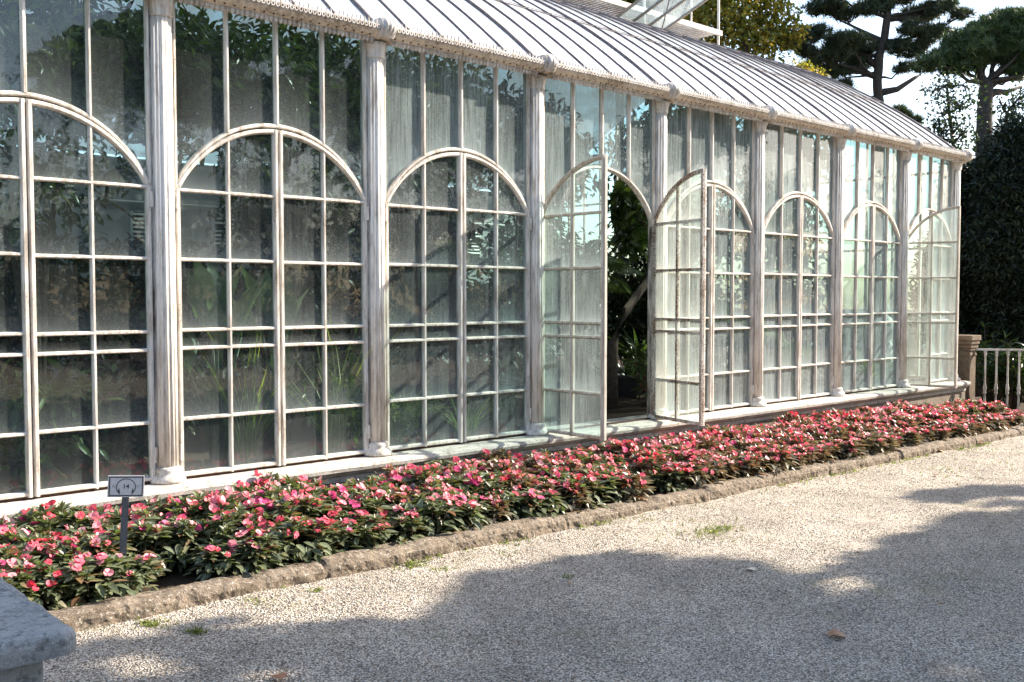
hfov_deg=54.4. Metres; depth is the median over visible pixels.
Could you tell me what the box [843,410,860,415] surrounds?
impatiens plant
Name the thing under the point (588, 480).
impatiens plant
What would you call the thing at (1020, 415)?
impatiens plant
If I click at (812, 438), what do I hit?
impatiens plant
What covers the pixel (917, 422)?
impatiens plant
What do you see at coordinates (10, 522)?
impatiens plant
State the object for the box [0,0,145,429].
leafy shrub
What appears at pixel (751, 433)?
impatiens plant
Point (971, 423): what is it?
impatiens plant
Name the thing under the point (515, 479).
impatiens plant
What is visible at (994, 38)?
pine tree
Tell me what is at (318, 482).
impatiens plant
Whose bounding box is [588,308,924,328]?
ground
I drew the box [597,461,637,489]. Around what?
impatiens plant
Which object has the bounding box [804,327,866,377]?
leafy shrub
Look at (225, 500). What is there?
impatiens plant
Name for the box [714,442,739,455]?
impatiens plant
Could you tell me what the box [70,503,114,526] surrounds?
impatiens plant
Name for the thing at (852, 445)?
impatiens plant
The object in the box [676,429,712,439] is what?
impatiens plant
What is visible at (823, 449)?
impatiens plant
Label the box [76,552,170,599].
impatiens plant
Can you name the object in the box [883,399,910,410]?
impatiens plant
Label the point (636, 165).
leafy shrub
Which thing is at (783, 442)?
impatiens plant
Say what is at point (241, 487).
impatiens plant
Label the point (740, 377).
leafy shrub
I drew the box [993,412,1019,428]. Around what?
impatiens plant
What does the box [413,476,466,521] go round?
impatiens plant
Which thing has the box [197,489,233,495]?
impatiens plant
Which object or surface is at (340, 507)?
impatiens plant
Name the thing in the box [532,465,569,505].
impatiens plant
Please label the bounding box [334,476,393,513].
impatiens plant
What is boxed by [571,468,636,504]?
impatiens plant
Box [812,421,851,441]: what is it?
impatiens plant
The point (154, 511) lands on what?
impatiens plant
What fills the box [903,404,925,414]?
impatiens plant
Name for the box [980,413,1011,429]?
impatiens plant
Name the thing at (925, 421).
impatiens plant
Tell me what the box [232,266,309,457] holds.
paddle leaf plant
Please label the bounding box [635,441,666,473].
impatiens plant
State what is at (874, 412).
impatiens plant
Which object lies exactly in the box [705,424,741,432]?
impatiens plant
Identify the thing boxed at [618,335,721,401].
leafy shrub
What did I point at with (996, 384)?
iron railing
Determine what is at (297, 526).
impatiens plant
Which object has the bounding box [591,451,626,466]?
impatiens plant
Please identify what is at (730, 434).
impatiens plant
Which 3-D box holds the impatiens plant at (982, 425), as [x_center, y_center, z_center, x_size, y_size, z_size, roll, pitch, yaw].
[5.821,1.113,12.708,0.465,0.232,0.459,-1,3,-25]
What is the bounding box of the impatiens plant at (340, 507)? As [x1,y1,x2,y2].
[311,500,368,544]
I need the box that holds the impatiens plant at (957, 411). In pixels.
[937,405,968,418]
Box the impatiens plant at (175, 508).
[146,492,211,556]
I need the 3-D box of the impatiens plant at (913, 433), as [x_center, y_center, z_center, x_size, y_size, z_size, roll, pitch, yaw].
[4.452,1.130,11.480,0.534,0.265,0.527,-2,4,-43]
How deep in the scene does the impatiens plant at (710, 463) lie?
8.91 m
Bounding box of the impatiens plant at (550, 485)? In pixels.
[534,477,595,513]
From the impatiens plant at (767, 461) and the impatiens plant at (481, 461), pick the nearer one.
the impatiens plant at (481, 461)
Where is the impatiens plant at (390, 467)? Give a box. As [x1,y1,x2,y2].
[369,463,423,488]
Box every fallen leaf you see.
[270,673,286,678]
[827,629,845,636]
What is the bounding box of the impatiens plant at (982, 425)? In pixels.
[955,419,988,433]
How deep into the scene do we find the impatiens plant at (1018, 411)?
13.75 m
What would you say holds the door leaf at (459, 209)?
in the greenhouse
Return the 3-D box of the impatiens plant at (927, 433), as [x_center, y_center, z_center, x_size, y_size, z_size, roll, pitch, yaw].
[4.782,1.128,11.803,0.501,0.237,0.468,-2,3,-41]
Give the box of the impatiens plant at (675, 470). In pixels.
[644,461,692,493]
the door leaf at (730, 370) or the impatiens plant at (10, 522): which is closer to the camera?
the impatiens plant at (10, 522)
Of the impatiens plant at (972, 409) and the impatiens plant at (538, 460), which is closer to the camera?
the impatiens plant at (538, 460)
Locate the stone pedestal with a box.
[0,577,75,681]
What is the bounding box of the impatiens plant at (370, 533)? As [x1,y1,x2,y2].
[335,510,404,550]
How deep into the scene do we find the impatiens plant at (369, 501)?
6.84 m
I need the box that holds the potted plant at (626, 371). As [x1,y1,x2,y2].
[598,355,645,375]
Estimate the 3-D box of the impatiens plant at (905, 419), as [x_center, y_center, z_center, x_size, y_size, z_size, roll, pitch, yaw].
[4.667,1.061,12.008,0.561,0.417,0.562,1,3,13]
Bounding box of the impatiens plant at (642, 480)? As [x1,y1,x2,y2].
[597,468,655,503]
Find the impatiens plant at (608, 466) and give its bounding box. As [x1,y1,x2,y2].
[593,462,629,495]
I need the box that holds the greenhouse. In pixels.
[0,0,972,531]
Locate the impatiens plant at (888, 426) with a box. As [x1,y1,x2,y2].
[864,422,893,431]
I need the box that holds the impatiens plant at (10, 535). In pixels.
[0,523,53,569]
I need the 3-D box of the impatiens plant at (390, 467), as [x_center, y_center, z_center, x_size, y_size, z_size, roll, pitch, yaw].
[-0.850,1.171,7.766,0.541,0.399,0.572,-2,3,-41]
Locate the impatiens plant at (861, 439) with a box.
[832,433,871,456]
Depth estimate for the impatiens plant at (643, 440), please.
9.70 m
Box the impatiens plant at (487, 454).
[480,447,523,464]
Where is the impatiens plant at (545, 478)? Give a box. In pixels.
[519,474,558,507]
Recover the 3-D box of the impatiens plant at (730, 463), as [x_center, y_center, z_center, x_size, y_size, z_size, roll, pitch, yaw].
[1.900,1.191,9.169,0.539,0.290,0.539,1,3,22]
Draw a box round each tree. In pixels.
[92,2,426,440]
[286,31,499,423]
[404,239,518,398]
[510,239,644,413]
[592,167,668,408]
[613,0,710,359]
[673,0,812,357]
[690,302,789,388]
[777,0,978,361]
[789,57,831,347]
[907,256,1011,375]
[908,3,1023,381]
[908,151,992,396]
[914,61,996,162]
[960,100,1023,401]
[987,73,1023,127]
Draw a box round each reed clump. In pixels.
[132,323,366,463]
[205,309,451,452]
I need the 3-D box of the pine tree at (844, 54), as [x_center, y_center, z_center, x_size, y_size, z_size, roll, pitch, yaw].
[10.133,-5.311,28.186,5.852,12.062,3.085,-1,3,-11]
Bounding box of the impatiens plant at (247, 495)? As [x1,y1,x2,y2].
[238,490,279,505]
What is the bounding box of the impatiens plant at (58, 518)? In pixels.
[7,499,93,534]
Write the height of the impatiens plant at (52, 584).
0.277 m
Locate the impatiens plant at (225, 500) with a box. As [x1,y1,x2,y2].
[181,486,246,549]
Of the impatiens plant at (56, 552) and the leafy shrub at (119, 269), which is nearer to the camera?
the impatiens plant at (56, 552)
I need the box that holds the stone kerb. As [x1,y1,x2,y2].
[48,425,1023,631]
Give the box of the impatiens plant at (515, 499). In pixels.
[482,489,536,521]
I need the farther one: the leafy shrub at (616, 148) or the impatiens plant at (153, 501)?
the leafy shrub at (616, 148)
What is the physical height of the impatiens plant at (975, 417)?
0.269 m
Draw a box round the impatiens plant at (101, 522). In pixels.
[63,511,120,536]
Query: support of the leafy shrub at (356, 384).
on the greenhouse floor
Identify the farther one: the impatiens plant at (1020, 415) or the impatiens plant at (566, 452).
the impatiens plant at (1020, 415)
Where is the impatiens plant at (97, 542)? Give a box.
[55,526,135,594]
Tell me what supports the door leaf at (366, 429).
in the greenhouse
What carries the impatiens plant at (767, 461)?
on the flower bed
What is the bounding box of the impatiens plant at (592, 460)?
[552,450,601,465]
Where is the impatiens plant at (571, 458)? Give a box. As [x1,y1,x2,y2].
[550,456,585,466]
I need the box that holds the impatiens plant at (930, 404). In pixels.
[917,402,941,408]
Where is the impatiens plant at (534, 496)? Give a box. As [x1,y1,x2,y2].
[506,487,567,518]
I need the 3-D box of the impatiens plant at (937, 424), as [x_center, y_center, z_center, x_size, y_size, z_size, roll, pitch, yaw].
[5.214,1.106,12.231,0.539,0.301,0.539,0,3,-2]
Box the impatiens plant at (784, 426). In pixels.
[766,421,799,432]
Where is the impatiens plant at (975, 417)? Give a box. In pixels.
[963,414,994,433]
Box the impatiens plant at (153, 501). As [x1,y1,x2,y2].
[137,494,192,547]
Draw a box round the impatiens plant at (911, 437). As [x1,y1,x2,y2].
[900,428,927,445]
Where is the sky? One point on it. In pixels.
(907, 94)
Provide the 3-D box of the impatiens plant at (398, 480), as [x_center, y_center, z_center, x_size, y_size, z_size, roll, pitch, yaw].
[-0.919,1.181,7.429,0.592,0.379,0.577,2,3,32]
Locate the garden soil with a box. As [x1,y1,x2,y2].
[554,323,1023,410]
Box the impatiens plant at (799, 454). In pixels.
[768,452,808,470]
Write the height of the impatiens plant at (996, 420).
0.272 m
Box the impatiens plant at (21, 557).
[0,540,52,595]
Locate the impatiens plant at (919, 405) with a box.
[912,403,934,408]
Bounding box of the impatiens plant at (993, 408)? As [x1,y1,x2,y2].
[966,402,1001,413]
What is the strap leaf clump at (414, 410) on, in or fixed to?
on the greenhouse floor
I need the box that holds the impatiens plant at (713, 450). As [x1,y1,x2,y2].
[698,447,722,471]
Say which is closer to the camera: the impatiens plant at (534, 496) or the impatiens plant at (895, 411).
the impatiens plant at (534, 496)
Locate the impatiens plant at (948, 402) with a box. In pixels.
[939,399,960,407]
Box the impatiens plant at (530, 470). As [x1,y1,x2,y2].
[512,462,537,474]
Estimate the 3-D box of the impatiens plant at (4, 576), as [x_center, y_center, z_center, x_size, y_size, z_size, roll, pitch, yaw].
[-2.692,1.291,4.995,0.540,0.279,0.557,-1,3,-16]
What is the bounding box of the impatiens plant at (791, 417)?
[773,411,812,425]
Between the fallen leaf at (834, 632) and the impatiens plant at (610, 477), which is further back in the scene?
the impatiens plant at (610, 477)
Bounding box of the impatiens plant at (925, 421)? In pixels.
[902,412,933,427]
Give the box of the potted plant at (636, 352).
[607,327,684,360]
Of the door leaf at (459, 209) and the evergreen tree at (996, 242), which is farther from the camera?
the evergreen tree at (996, 242)
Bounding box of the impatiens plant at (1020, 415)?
[1000,411,1023,426]
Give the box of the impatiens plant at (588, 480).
[554,472,616,509]
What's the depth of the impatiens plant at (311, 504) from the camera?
6.47 m
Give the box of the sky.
[0,0,1023,309]
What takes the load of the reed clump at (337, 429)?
on the greenhouse floor
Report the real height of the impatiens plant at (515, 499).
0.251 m
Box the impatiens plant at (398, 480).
[362,474,416,492]
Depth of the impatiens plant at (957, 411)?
12.99 m
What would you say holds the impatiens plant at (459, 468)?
on the flower bed
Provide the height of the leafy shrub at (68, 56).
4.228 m
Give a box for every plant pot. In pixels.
[618,373,640,397]
[623,359,646,390]
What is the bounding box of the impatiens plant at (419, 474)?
[390,463,439,488]
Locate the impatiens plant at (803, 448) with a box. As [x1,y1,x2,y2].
[773,443,823,466]
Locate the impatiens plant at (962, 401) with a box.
[953,398,979,405]
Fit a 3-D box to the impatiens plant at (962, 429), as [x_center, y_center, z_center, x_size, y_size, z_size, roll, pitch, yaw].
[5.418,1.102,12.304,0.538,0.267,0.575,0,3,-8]
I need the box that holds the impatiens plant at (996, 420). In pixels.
[976,412,1009,432]
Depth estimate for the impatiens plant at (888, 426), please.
11.63 m
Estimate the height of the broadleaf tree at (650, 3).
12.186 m
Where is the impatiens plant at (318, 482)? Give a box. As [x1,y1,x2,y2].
[305,476,332,490]
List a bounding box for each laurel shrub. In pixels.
[975,333,1020,403]
[976,321,1012,402]
[983,348,1023,408]
[1008,342,1023,402]
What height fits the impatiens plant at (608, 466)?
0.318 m
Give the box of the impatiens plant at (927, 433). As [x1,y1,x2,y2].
[906,426,936,441]
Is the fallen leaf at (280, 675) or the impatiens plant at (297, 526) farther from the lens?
the impatiens plant at (297, 526)
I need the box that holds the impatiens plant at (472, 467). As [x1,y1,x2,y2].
[442,463,478,475]
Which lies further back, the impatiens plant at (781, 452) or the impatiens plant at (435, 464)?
the impatiens plant at (781, 452)
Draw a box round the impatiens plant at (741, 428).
[726,424,757,433]
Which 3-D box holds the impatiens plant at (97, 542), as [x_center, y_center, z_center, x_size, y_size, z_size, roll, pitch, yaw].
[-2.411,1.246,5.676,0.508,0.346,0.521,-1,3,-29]
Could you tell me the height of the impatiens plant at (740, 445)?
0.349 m
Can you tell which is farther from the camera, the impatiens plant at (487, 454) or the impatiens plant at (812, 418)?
the impatiens plant at (812, 418)
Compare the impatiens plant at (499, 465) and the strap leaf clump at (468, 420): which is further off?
the strap leaf clump at (468, 420)
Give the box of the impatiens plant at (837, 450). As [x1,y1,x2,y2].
[814,440,845,461]
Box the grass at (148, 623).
[132,439,1019,635]
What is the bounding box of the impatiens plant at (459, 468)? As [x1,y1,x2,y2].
[422,461,473,487]
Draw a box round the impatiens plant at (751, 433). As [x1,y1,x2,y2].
[733,427,767,438]
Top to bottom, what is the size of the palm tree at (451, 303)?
2.128 m
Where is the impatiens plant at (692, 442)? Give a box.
[667,438,703,449]
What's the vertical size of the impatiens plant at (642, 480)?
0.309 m
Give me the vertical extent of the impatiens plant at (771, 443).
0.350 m
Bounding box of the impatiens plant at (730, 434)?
[712,428,751,444]
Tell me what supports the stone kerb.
on the gravel path
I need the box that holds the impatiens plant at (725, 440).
[704,434,730,447]
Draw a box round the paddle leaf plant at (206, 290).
[182,257,266,467]
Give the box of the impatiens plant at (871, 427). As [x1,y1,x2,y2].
[854,421,880,442]
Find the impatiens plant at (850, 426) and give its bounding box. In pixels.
[841,420,870,432]
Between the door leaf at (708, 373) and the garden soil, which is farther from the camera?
the garden soil
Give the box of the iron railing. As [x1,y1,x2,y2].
[976,349,1023,408]
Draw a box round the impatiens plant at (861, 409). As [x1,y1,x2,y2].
[855,406,876,413]
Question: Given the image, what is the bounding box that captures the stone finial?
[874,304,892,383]
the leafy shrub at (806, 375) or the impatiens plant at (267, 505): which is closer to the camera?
the impatiens plant at (267, 505)
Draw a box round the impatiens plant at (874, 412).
[863,408,888,418]
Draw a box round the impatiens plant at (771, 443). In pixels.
[754,436,780,447]
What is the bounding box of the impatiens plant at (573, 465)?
[550,458,599,495]
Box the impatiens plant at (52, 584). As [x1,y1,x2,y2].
[8,559,83,609]
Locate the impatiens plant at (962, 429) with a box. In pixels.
[939,419,972,440]
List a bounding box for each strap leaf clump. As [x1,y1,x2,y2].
[351,378,469,424]
[415,375,518,434]
[841,349,916,380]
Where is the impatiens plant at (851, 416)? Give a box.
[832,413,870,423]
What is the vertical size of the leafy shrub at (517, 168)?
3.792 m
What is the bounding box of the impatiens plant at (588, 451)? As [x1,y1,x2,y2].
[571,443,595,454]
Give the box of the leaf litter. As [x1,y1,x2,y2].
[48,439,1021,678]
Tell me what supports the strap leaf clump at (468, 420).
on the greenhouse floor
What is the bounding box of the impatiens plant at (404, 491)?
[367,485,433,531]
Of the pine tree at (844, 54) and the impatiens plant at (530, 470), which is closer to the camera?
the impatiens plant at (530, 470)
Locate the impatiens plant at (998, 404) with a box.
[977,399,1010,412]
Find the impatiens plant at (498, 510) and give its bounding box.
[455,491,515,526]
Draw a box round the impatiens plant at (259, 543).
[202,528,298,575]
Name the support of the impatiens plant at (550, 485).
on the flower bed
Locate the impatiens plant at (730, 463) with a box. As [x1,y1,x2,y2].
[706,455,746,480]
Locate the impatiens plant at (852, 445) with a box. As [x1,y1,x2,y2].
[825,438,868,459]
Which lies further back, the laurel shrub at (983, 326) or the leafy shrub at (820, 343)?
the laurel shrub at (983, 326)
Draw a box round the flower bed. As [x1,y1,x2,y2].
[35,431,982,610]
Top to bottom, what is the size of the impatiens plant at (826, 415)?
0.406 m
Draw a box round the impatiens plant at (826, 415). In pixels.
[806,410,838,422]
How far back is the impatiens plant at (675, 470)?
8.61 m
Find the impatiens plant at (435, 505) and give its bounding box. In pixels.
[387,492,464,536]
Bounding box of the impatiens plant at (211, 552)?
[183,537,255,581]
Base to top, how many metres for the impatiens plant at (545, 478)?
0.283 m
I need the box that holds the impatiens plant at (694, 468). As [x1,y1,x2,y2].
[660,461,713,490]
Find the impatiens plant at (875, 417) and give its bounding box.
[860,414,886,423]
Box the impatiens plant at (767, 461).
[735,451,782,476]
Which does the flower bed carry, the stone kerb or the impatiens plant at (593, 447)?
the impatiens plant at (593, 447)
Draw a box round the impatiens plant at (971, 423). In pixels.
[941,416,981,436]
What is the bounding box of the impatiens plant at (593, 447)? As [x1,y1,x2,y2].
[589,437,616,453]
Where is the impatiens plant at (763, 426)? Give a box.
[755,423,776,427]
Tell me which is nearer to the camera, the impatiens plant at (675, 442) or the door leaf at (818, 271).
the impatiens plant at (675, 442)
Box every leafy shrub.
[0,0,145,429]
[0,0,214,452]
[0,357,126,488]
[56,356,211,469]
[66,0,255,405]
[201,23,397,402]
[231,112,361,378]
[286,344,394,443]
[334,50,521,391]
[350,389,421,445]
[389,119,489,369]
[427,341,522,422]
[465,70,594,376]
[467,110,611,225]
[475,123,595,355]
[545,226,672,373]
[604,104,721,365]
[608,98,748,370]
[610,132,724,260]
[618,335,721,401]
[693,153,803,382]
[697,330,785,395]
[719,123,853,375]
[764,332,825,388]
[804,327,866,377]
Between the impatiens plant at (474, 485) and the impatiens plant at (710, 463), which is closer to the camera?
the impatiens plant at (474, 485)
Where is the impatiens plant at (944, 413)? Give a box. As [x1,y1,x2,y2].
[922,409,955,435]
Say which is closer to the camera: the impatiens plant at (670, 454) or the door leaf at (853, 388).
the impatiens plant at (670, 454)
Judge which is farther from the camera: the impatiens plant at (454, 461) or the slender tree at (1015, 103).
the slender tree at (1015, 103)
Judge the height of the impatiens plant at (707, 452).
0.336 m
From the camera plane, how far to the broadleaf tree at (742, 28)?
26.70 m
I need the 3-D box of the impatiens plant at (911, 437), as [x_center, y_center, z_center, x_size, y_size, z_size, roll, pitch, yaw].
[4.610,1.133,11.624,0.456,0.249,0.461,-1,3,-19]
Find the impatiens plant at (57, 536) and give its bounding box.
[34,530,85,566]
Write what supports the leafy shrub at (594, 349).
on the greenhouse floor
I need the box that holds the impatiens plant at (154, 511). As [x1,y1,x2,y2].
[129,503,168,548]
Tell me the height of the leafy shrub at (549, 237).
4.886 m
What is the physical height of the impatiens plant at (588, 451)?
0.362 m
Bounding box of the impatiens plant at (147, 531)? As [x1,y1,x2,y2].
[104,516,177,584]
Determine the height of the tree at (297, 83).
4.160 m
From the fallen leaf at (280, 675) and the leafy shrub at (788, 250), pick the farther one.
the leafy shrub at (788, 250)
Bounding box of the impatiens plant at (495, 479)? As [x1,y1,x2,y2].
[452,469,511,515]
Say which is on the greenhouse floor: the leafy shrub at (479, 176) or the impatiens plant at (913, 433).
the leafy shrub at (479, 176)
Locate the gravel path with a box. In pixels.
[43,435,1023,681]
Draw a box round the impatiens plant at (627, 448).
[597,439,646,469]
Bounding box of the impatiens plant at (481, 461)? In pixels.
[459,457,488,470]
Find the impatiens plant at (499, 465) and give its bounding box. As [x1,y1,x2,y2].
[473,455,529,488]
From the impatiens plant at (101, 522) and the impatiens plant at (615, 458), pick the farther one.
the impatiens plant at (615, 458)
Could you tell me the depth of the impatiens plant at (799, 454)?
9.69 m
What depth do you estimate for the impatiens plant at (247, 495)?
6.71 m
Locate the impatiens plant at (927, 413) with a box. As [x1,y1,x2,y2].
[914,411,943,426]
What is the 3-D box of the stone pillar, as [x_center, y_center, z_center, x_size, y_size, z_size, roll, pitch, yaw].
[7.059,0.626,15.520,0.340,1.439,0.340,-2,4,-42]
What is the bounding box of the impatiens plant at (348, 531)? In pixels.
[292,518,369,556]
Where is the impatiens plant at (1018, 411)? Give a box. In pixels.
[1006,408,1023,424]
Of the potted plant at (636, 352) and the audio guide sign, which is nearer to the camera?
the audio guide sign
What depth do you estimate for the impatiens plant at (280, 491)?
6.75 m
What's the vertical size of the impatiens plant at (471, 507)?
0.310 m
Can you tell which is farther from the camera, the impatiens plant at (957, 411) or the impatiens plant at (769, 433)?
the impatiens plant at (957, 411)
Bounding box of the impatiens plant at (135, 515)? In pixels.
[92,503,175,555]
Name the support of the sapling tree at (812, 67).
on the garden soil
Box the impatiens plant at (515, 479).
[496,469,537,494]
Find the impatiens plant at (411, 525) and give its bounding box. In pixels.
[368,509,432,544]
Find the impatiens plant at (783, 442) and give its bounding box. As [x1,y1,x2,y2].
[769,438,790,444]
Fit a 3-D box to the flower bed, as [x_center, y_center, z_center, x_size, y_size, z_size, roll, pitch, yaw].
[0.342,1.318,8.430,17.750,0.265,1.340,-2,4,-42]
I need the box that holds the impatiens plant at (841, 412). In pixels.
[825,408,854,419]
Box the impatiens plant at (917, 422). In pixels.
[887,414,922,426]
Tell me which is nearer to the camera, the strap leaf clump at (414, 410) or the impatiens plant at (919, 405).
the strap leaf clump at (414, 410)
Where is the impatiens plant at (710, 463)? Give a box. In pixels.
[681,455,736,485]
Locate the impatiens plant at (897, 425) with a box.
[871,419,911,429]
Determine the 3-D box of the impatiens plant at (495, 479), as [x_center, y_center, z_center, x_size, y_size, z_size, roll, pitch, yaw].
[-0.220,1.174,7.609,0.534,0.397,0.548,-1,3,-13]
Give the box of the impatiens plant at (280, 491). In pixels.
[263,482,326,518]
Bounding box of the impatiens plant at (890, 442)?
[867,432,900,453]
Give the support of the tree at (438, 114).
on the greenhouse floor
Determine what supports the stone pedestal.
on the gravel path
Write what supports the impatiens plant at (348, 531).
on the flower bed
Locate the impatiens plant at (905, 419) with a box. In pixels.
[886,412,918,429]
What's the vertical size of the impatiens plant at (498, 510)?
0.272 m
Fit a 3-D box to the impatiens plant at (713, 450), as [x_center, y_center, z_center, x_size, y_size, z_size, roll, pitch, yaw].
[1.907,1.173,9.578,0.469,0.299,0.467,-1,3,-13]
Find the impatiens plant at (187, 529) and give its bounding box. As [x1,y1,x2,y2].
[147,514,221,572]
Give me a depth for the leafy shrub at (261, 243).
12.31 m
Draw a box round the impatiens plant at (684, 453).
[659,444,706,474]
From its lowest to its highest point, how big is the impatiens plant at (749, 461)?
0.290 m
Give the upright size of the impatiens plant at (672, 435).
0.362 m
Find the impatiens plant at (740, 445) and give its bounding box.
[731,439,767,452]
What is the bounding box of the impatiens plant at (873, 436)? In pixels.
[847,431,891,454]
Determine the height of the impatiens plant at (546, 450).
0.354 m
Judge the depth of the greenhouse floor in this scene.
10.56 m
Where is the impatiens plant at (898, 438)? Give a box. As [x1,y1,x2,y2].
[876,430,904,447]
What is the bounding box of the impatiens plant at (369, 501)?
[327,482,392,534]
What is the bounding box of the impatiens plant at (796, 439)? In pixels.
[770,430,812,460]
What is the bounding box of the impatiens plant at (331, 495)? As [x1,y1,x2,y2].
[310,483,347,518]
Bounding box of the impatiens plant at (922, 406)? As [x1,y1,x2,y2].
[900,405,931,411]
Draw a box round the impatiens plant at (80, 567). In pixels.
[36,550,145,606]
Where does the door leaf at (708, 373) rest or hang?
in the greenhouse
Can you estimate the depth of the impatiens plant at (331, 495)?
7.00 m
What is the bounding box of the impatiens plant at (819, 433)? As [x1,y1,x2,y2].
[800,424,833,440]
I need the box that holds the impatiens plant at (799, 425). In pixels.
[787,422,813,430]
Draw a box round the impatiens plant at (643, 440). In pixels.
[632,435,663,445]
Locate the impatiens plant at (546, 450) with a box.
[524,448,559,459]
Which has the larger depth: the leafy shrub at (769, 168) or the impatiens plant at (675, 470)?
the leafy shrub at (769, 168)
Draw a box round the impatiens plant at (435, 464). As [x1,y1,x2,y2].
[410,462,445,475]
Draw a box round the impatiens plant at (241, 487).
[231,480,273,497]
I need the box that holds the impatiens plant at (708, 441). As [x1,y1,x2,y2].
[681,432,722,449]
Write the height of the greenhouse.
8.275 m
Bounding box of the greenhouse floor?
[0,359,877,493]
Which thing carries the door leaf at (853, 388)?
in the greenhouse
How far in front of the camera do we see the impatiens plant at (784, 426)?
10.87 m
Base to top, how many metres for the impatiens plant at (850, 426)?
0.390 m
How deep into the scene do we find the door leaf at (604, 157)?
8.99 m
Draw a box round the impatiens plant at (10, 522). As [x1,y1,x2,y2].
[0,508,52,536]
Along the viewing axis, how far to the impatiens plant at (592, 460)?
8.73 m
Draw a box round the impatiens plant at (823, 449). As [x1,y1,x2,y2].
[802,442,835,463]
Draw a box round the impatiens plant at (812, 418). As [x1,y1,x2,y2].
[806,416,818,423]
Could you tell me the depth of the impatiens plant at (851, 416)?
11.91 m
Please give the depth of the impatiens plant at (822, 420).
11.61 m
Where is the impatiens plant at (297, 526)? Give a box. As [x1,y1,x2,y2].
[263,515,342,563]
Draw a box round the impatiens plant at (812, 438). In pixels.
[787,429,818,444]
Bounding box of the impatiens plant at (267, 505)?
[243,498,304,558]
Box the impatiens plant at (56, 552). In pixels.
[28,540,88,592]
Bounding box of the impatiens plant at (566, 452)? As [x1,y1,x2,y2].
[550,448,587,460]
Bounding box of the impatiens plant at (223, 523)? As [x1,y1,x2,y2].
[188,503,269,562]
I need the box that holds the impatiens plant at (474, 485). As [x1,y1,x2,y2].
[436,469,488,523]
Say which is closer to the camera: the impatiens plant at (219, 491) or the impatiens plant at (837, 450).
the impatiens plant at (219, 491)
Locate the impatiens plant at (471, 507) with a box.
[425,489,494,533]
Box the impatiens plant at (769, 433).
[739,426,777,437]
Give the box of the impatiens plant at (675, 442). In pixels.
[651,438,691,449]
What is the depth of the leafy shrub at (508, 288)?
15.58 m
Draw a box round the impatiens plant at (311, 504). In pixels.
[268,490,334,547]
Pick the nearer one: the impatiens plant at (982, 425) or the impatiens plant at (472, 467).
the impatiens plant at (472, 467)
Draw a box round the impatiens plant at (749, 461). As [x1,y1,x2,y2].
[716,449,765,477]
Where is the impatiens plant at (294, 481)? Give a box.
[250,470,314,489]
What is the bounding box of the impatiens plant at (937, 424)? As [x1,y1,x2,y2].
[921,419,958,440]
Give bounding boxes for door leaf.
[0,97,32,499]
[25,99,157,496]
[174,129,280,476]
[278,130,370,464]
[384,152,462,449]
[462,153,531,441]
[544,154,607,440]
[651,168,706,425]
[666,184,712,414]
[711,184,755,410]
[762,195,801,402]
[799,195,835,398]
[841,204,873,392]
[871,204,902,389]
[907,206,960,387]
[926,211,953,382]
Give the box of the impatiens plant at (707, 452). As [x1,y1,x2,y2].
[689,446,721,473]
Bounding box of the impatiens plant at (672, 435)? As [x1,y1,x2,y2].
[659,432,684,444]
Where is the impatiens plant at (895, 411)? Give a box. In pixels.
[880,406,905,416]
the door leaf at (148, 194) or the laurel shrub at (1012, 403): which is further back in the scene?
the laurel shrub at (1012, 403)
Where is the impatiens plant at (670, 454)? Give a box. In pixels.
[631,447,681,482]
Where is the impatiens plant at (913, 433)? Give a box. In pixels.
[881,427,923,447]
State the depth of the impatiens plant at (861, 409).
12.71 m
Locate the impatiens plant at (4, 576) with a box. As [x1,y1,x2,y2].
[0,569,32,592]
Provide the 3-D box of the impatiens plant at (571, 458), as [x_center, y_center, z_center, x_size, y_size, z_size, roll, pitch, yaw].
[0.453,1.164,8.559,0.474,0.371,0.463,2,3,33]
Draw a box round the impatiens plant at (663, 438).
[648,434,684,443]
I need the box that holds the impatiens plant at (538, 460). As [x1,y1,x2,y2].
[518,450,558,474]
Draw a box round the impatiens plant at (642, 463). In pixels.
[626,449,670,492]
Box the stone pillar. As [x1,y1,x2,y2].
[957,334,980,400]
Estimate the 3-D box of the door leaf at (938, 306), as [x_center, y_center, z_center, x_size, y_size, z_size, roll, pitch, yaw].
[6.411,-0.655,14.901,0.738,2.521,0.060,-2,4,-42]
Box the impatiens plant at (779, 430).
[756,426,788,437]
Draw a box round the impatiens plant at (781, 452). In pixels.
[746,444,800,471]
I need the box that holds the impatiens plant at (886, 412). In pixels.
[864,409,896,416]
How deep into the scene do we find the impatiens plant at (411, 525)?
6.63 m
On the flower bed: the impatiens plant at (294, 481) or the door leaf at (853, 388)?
the impatiens plant at (294, 481)
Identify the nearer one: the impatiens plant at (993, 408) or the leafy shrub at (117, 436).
the leafy shrub at (117, 436)
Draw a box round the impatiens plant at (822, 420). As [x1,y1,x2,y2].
[810,418,843,425]
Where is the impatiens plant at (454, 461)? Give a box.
[426,456,478,468]
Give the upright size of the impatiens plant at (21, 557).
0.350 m
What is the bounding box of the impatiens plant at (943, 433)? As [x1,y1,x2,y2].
[920,425,952,441]
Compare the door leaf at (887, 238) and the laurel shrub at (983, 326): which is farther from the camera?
the laurel shrub at (983, 326)
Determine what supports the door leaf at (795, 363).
in the greenhouse
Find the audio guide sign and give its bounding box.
[107,475,144,583]
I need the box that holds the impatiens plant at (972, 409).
[944,402,980,415]

